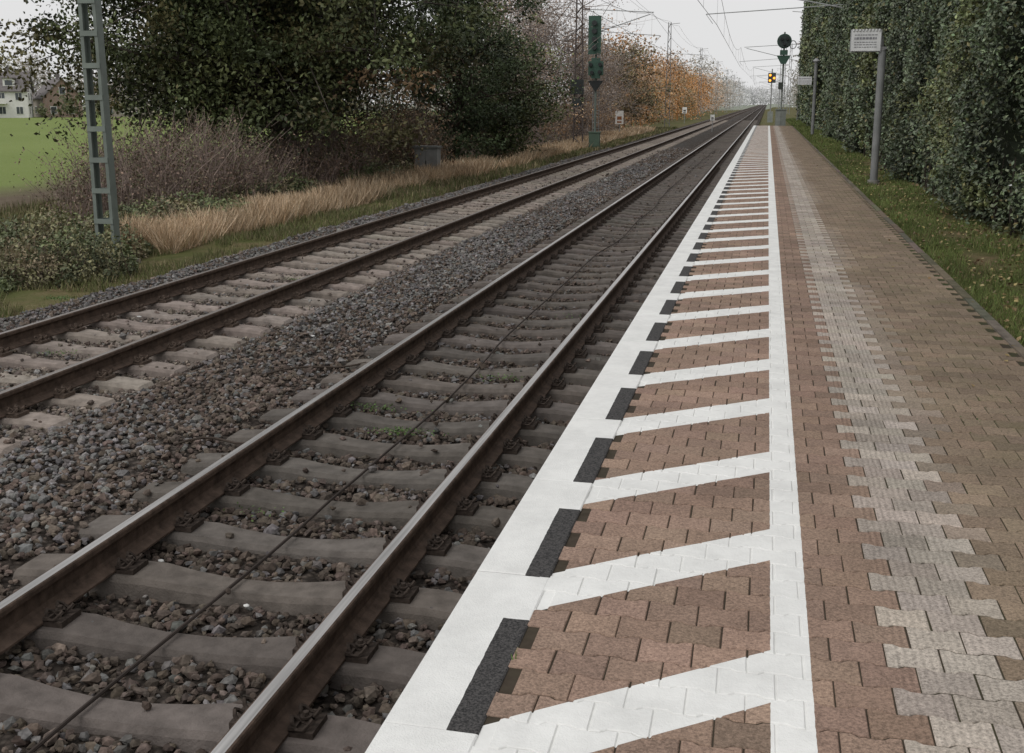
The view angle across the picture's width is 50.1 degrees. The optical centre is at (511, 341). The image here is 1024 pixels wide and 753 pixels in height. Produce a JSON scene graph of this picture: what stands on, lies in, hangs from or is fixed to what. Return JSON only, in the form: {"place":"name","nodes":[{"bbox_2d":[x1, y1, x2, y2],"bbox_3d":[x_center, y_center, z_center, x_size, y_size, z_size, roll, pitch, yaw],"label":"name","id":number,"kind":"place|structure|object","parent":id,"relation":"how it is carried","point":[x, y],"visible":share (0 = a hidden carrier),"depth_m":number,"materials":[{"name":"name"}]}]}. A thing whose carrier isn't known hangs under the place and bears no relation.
{"place":"outdoors","nodes":[
{"label":"outdoors","id":0,"kind":"place"},
{"bbox_2d":[0,85,33,117],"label":"walls","id":1,"kind":"structure","parent":0,"point":[11,107],"depth_m":224.60,"materials":[{"name":"white paint"}]},
{"bbox_2d":[0,98,6,103],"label":"balcony","id":2,"kind":"structure","parent":1,"relation":"attached to","point":[2,100],"depth_m":222.25,"materials":[{"name":"white paint"}]},
{"bbox_2d":[0,79,31,114],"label":"window frames","id":3,"kind":"structure","parent":1,"relation":"attached to","point":[15,98],"depth_m":224.15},
{"bbox_2d":[0,80,32,113],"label":"windows","id":4,"kind":"structure","parent":3,"relation":"attached to","point":[20,111],"depth_m":224.06,"materials":[{"name":"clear glass"}]},
{"bbox_2d":[0,67,34,91],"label":"roof","id":5,"kind":"structure","parent":1,"relation":"on","point":[19,82],"depth_m":225.45,"materials":[{"name":"tile"}]},
{"bbox_2d":[33,79,82,116],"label":"walls","id":6,"kind":"structure","parent":0,"point":[46,101],"depth_m":232.64,"materials":[{"name":"brick"}]},
{"bbox_2d":[32,74,80,98],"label":"roof","id":7,"kind":"structure","parent":6,"relation":"on","point":[42,90],"depth_m":233.69,"materials":[{"name":"tile"}]},
{"bbox_2d":[0,0,803,104],"label":"sky","id":8,"kind":"structure","parent":0,"point":[763,29],"materials":[{"name":"white"}]},
{"bbox_2d":[0,104,1023,343],"bbox_3d":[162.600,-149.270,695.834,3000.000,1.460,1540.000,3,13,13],"label":"ground","id":9,"kind":"structure","parent":0,"point":[23,134],"depth_m":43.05,"materials":[{"name":"green plant"}]},
{"bbox_2d":[0,272,17,294],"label":"bramble bush","id":10,"kind":"object","parent":9,"relation":"on","point":[2,284],"visible":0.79,"depth_m":16.20,"materials":[{"name":"green plant"}]},
{"bbox_2d":[13,50,52,110],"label":"bare tree","id":11,"kind":"object","parent":9,"relation":"on","point":[34,79],"visible":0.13,"depth_m":248.96,"materials":[{"name":"brown plant"}]},
{"bbox_2d":[0,220,138,289],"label":"bramble bush","id":12,"kind":"object","parent":9,"relation":"on","point":[48,269],"visible":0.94,"depth_m":17.12,"materials":[{"name":"green plant"}]},
{"bbox_2d":[0,201,153,271],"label":"bramble bush","id":13,"kind":"object","parent":9,"relation":"on","point":[37,228],"visible":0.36,"depth_m":19.72,"materials":[{"name":"green plant"}]},
{"bbox_2d":[35,86,131,117],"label":"garden hedge","id":14,"kind":"object","parent":9,"relation":"on","point":[41,111],"visible":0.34,"depth_m":223.54,"materials":[{"name":"green plant"}]},
{"bbox_2d":[77,0,140,267],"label":"catenary mast","id":15,"kind":"object","parent":9,"relation":"on","point":[105,128],"visible":0.8,"depth_m":18.52,"materials":[{"name":"metal"}]},
{"bbox_2d":[111,108,144,116],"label":"walls","id":16,"kind":"structure","parent":9,"relation":"on","point":[118,115],"depth_m":242.44,"materials":[{"name":"brick"}]},
{"bbox_2d":[13,101,314,225],"bbox_3d":[-8.968,-4.746,28.917,5.925,3.449,9.962,3,13,13],"label":"bare thicket","id":17,"kind":"object","parent":9,"relation":"on","point":[230,170],"visible":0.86,"depth_m":27.56,"materials":[{"name":"brown plant"}]},
{"bbox_2d":[103,189,256,227],"bbox_3d":[-7.568,-2.820,24.293,3.251,1.014,6.182,3,13,13],"label":"bramble bush","id":18,"kind":"object","parent":9,"relation":"on","point":[184,203],"visible":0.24,"depth_m":24.30,"materials":[{"name":"green plant"}]},
{"bbox_2d":[0,50,441,115],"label":"field edge trees","id":19,"kind":"object","parent":9,"relation":"on","point":[40,84],"visible":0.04,"depth_m":281.24,"materials":[{"name":"green plant"}]},
{"bbox_2d":[171,169,347,212],"bbox_3d":[-7.190,-4.342,31.185,3.078,1.064,10.087,3,13,13],"label":"bramble bush","id":20,"kind":"object","parent":9,"relation":"on","point":[292,186],"visible":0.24,"depth_m":30.92,"materials":[{"name":"green plant"}]},
{"bbox_2d":[117,4,424,159],"bbox_3d":[-9.555,-11.661,43.112,12.953,10.479,13.186,3,13,13],"label":"oak tree","id":21,"kind":"object","parent":9,"relation":"on","point":[267,114],"depth_m":42.67,"materials":[{"name":"green plant"}]},
{"bbox_2d":[0,0,544,189],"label":"oak tree","id":22,"kind":"object","parent":9,"relation":"on","point":[262,59],"visible":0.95,"depth_m":32.82,"materials":[{"name":"green plant"}]},
{"bbox_2d":[234,115,394,191],"bbox_3d":[-6.589,-6.006,36.042,5.174,2.834,10.580,3,13,13],"label":"bare thicket","id":23,"kind":"object","parent":9,"relation":"on","point":[324,164],"visible":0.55,"depth_m":34.54,"materials":[{"name":"brown plant"}]},
{"bbox_2d":[0,126,655,277],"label":"dry grass","id":24,"kind":"structure","parent":9,"relation":"on","point":[176,234],"depth_m":27.34,"materials":[{"name":"beige plant"}]},
{"bbox_2d":[258,36,436,172],"bbox_3d":[-7.203,-9.142,42.085,8.252,7.775,7.853,0,12,1],"label":"russet tree","id":25,"kind":"object","parent":9,"relation":"on","point":[312,130],"visible":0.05,"depth_m":42.27,"materials":[{"name":"brown plant"}]},
{"bbox_2d":[331,150,414,186],"bbox_3d":[-4.732,-6.049,38.619,2.489,1.248,8.079,3,13,13],"label":"bramble bush","id":26,"kind":"object","parent":9,"relation":"on","point":[398,165],"visible":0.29,"depth_m":37.28,"materials":[{"name":"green plant"}]},
{"bbox_2d":[0,105,766,752],"bbox_3d":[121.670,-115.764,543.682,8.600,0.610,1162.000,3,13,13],"label":"ballast bed","id":27,"kind":"object","parent":9,"relation":"on","point":[6,739],"visible":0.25,"depth_m":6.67,"materials":[{"name":"grey gravel"}]},
{"bbox_2d":[173,362,365,445],"bbox_3d":[-2.018,0.466,9.148,0.792,0.054,2.736,2,13,10],"label":"loose cable","id":28,"kind":"object","parent":27,"relation":"on","point":[203,437],"visible":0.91,"depth_m":9.89,"materials":[{"name":"black rubber"}]},
{"bbox_2d":[36,277,580,521],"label":"track weeds","id":29,"kind":"object","parent":27,"relation":"on","point":[383,406],"visible":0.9,"depth_m":8.85,"materials":[{"name":"green plant"}]},
{"bbox_2d":[0,105,757,453],"bbox_3d":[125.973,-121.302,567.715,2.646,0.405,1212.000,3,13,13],"label":"railway track","id":30,"kind":"structure","parent":27,"relation":"on","point":[192,333],"depth_m":13.58,"materials":[{"name":"concrete"}]},
{"bbox_2d":[0,105,765,752],"bbox_3d":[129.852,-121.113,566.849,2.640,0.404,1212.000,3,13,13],"label":"railway track","id":31,"kind":"structure","parent":27,"relation":"on","point":[276,715],"depth_m":6.50,"materials":[{"name":"concrete"}]},
{"bbox_2d":[137,316,314,606],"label":"litter scraps","id":32,"kind":"object","parent":31,"relation":"on","point":[162,560],"visible":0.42,"depth_m":5.95,"materials":[{"name":"white paper"}]},
{"bbox_2d":[27,151,713,752],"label":"track cable","id":33,"kind":"object","parent":31,"relation":"on","point":[115,681],"visible":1,"depth_m":5.76,"materials":[{"name":"black rubber"}]},
{"bbox_2d":[710,115,714,127],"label":"kilometre sign","id":34,"kind":"object","parent":27,"relation":"on","point":[712,118],"visible":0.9,"depth_m":92.64,"materials":[{"name":"metal"}]},
{"bbox_2d":[335,93,471,172],"bbox_3d":[-4.364,-7.791,41.883,5.173,3.358,8.271,3,13,13],"label":"russet thicket","id":35,"kind":"object","parent":9,"relation":"on","point":[397,151],"visible":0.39,"depth_m":40.90,"materials":[{"name":"brown plant"}]},
{"bbox_2d":[412,145,441,169],"bbox_3d":[-3.079,-6.411,39.952,0.960,1.405,0.600,3,13,13],"label":"trackside cabinet","id":36,"kind":"object","parent":9,"relation":"on","point":[430,154],"visible":0.51,"depth_m":39.63,"materials":[{"name":"grey metal"}]},
{"bbox_2d":[81,9,800,127],"bbox_3d":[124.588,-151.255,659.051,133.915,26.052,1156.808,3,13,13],"label":"distant tree row","id":37,"kind":"object","parent":9,"relation":"on","point":[686,84],"visible":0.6,"depth_m":186.10,"materials":[{"name":"orange plant"}]},
{"bbox_2d":[354,0,574,162],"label":"dark tree","id":38,"kind":"object","parent":9,"relation":"on","point":[459,105],"visible":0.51,"depth_m":46.52,"materials":[{"name":"green plant"}]},
{"bbox_2d":[411,89,554,159],"bbox_3d":[-1.776,-11.667,58.616,6.292,3.870,24.377,3,13,13],"label":"bare thicket","id":39,"kind":"object","parent":9,"relation":"on","point":[529,138],"visible":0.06,"depth_m":54.54,"materials":[{"name":"brown plant"}]},
{"bbox_2d":[438,0,585,158],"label":"ivy tree","id":40,"kind":"object","parent":9,"relation":"on","point":[529,118],"visible":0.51,"depth_m":52.36,"materials":[{"name":"green plant"}]},
{"bbox_2d":[477,0,557,125],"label":"bare birch tree","id":41,"kind":"object","parent":9,"relation":"on","point":[501,23],"visible":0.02,"depth_m":69.52,"materials":[{"name":"brown plant"}]},
{"bbox_2d":[416,0,622,145],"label":"bare birch tree","id":42,"kind":"object","parent":9,"relation":"on","point":[538,35],"visible":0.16,"depth_m":59.20,"materials":[{"name":"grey plant"}]},
{"bbox_2d":[482,0,601,122],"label":"bare birch tree","id":43,"kind":"object","parent":9,"relation":"on","point":[549,38],"visible":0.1,"depth_m":75.58,"materials":[{"name":"brown plant"}]},
{"bbox_2d":[480,0,657,144],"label":"bare birch tree","id":44,"kind":"object","parent":9,"relation":"on","point":[541,14],"visible":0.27,"depth_m":65.70,"materials":[{"name":"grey plant"}]},
{"bbox_2d":[527,89,626,142],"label":"bare thicket","id":45,"kind":"object","parent":9,"relation":"on","point":[568,130],"visible":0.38,"depth_m":79.39,"materials":[{"name":"brown plant"}]},
{"bbox_2d":[535,0,642,139],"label":"bare birch tree","id":46,"kind":"object","parent":9,"relation":"on","point":[572,41],"visible":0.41,"depth_m":77.63,"materials":[{"name":"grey plant"}]},
{"bbox_2d":[588,16,603,147],"bbox_3d":[4.856,-14.930,63.758,0.900,7.700,0.876,3,13,13],"label":"railway signal","id":47,"kind":"object","parent":9,"relation":"on","point":[595,68],"visible":1,"depth_m":63.36,"materials":[{"name":"paint"}]},
{"bbox_2d":[559,34,644,127],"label":"bare birch tree","id":48,"kind":"object","parent":9,"relation":"on","point":[614,83],"visible":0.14,"depth_m":101.69,"materials":[{"name":"brown plant"}]},
{"bbox_2d":[543,24,663,134],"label":"bare birch tree","id":49,"kind":"object","parent":9,"relation":"on","point":[611,87],"visible":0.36,"depth_m":90.05,"materials":[{"name":"brown plant"}]},
{"bbox_2d":[570,0,659,141],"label":"catenary mast","id":50,"kind":"object","parent":9,"relation":"on","point":[579,84],"visible":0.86,"depth_m":63.93,"materials":[{"name":"metal"}]},
{"bbox_2d":[571,0,759,91],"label":"overhead wires","id":51,"kind":"object","parent":50,"relation":"attached to","point":[678,33],"visible":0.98,"depth_m":66.01,"materials":[{"name":"paint"}]},
{"bbox_2d":[615,111,623,131],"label":"trackside sign","id":52,"kind":"object","parent":9,"relation":"on","point":[619,117],"visible":0.9,"depth_m":83.54,"materials":[{"name":"white metal"}]},
{"bbox_2d":[574,37,679,127],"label":"autumn tree","id":53,"kind":"object","parent":9,"relation":"on","point":[633,82],"visible":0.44,"depth_m":108.68,"materials":[{"name":"brown plant"}]},
{"bbox_2d":[682,107,686,122],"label":"kilometre sign","id":54,"kind":"object","parent":9,"relation":"on","point":[684,110],"visible":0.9,"depth_m":143.45,"materials":[{"name":"metal"}]},
{"bbox_2d":[664,22,711,126],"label":"catenary mast","id":55,"kind":"object","parent":9,"relation":"on","point":[672,68],"visible":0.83,"depth_m":120.85,"materials":[{"name":"metal"}]},
{"bbox_2d":[365,125,1023,752],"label":"station platform","id":56,"kind":"structure","parent":9,"relation":"on","point":[769,503],"depth_m":4.40,"materials":[{"name":"brick"}]},
{"bbox_2d":[511,171,1023,659],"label":"joint moss","id":57,"kind":"object","parent":56,"relation":"on","point":[901,361],"visible":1,"depth_m":6.37,"materials":[{"name":"green plant"}]},
{"bbox_2d":[696,48,728,119],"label":"catenary mast","id":58,"kind":"object","parent":9,"relation":"on","point":[701,83],"visible":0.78,"depth_m":177.59,"materials":[{"name":"metal"}]},
{"bbox_2d":[714,61,738,114],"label":"catenary mast","id":59,"kind":"object","parent":9,"relation":"on","point":[717,89],"visible":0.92,"depth_m":235.07,"materials":[{"name":"metal"}]},
{"bbox_2d":[755,64,785,106],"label":"catenary mast","id":60,"kind":"object","parent":9,"relation":"on","point":[778,81],"visible":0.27,"depth_m":215.97,"materials":[{"name":"metal"}]},
{"bbox_2d":[761,74,779,104],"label":"catenary mast","id":61,"kind":"object","parent":9,"relation":"on","point":[776,89],"visible":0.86,"depth_m":330.25,"materials":[{"name":"metal"}]},
{"bbox_2d":[767,69,775,121],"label":"railway signal","id":62,"kind":"object","parent":9,"relation":"on","point":[771,77],"visible":1,"depth_m":123.33,"materials":[{"name":"paint"}]},
{"bbox_2d":[739,11,803,120],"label":"catenary mast","id":63,"kind":"object","parent":9,"relation":"on","point":[776,55],"visible":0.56,"depth_m":101.97,"materials":[{"name":"metal"}]},
{"bbox_2d":[750,43,792,113],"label":"catenary mast","id":64,"kind":"object","parent":9,"relation":"on","point":[785,75],"visible":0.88,"depth_m":158.75,"materials":[{"name":"metal"}]},
{"bbox_2d":[706,0,847,23],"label":"catenary mast","id":65,"kind":"object","parent":9,"relation":"on","point":[785,8],"visible":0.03,"depth_m":46.54,"materials":[{"name":"metal"}]},
{"bbox_2d":[775,32,796,125],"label":"railway signal","id":66,"kind":"object","parent":9,"relation":"on","point":[784,40],"visible":0.96,"depth_m":79.76,"materials":[{"name":"paint"}]},
{"bbox_2d":[798,58,819,133],"bbox_3d":[15.803,-12.906,58.582,1.108,4.300,0.397,3,13,13],"label":"sign","id":67,"kind":"object","parent":9,"relation":"on","point":[805,80],"visible":0.99,"depth_m":58.33,"materials":[{"name":"metal"}]},
{"bbox_2d":[850,29,886,184],"bbox_3d":[7.637,-4.960,23.689,0.809,3.440,0.269,3,13,13],"label":"station name sign","id":68,"kind":"object","parent":9,"relation":"on","point":[866,40],"visible":0.94,"depth_m":23.39,"materials":[{"name":"metal"}]},
{"bbox_2d":[786,118,1023,346],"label":"verge grass","id":69,"kind":"structure","parent":9,"relation":"on","point":[803,129],"depth_m":14.65,"materials":[{"name":"green plant"}]},
{"bbox_2d":[794,0,1023,242],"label":"tall hedge","id":70,"kind":"object","parent":9,"relation":"on","point":[952,126],"visible":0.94,"depth_m":19.89,"materials":[{"name":"green plant"}]},
{"bbox_2d":[800,139,1023,386],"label":"fallen leaves","id":71,"kind":"object","parent":9,"relation":"on","point":[990,279],"visible":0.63,"depth_m":14.14,"materials":[{"name":"brown plant"}]},
{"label":"window frames","id":72,"kind":"object","parent":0,"visible":0},
{"bbox_2d":[35,88,69,113],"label":"windows","id":73,"kind":"structure","parent":72,"relation":"attached to","point":[61,90],"depth_m":232.54,"materials":[{"name":"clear glass"}]}
]}

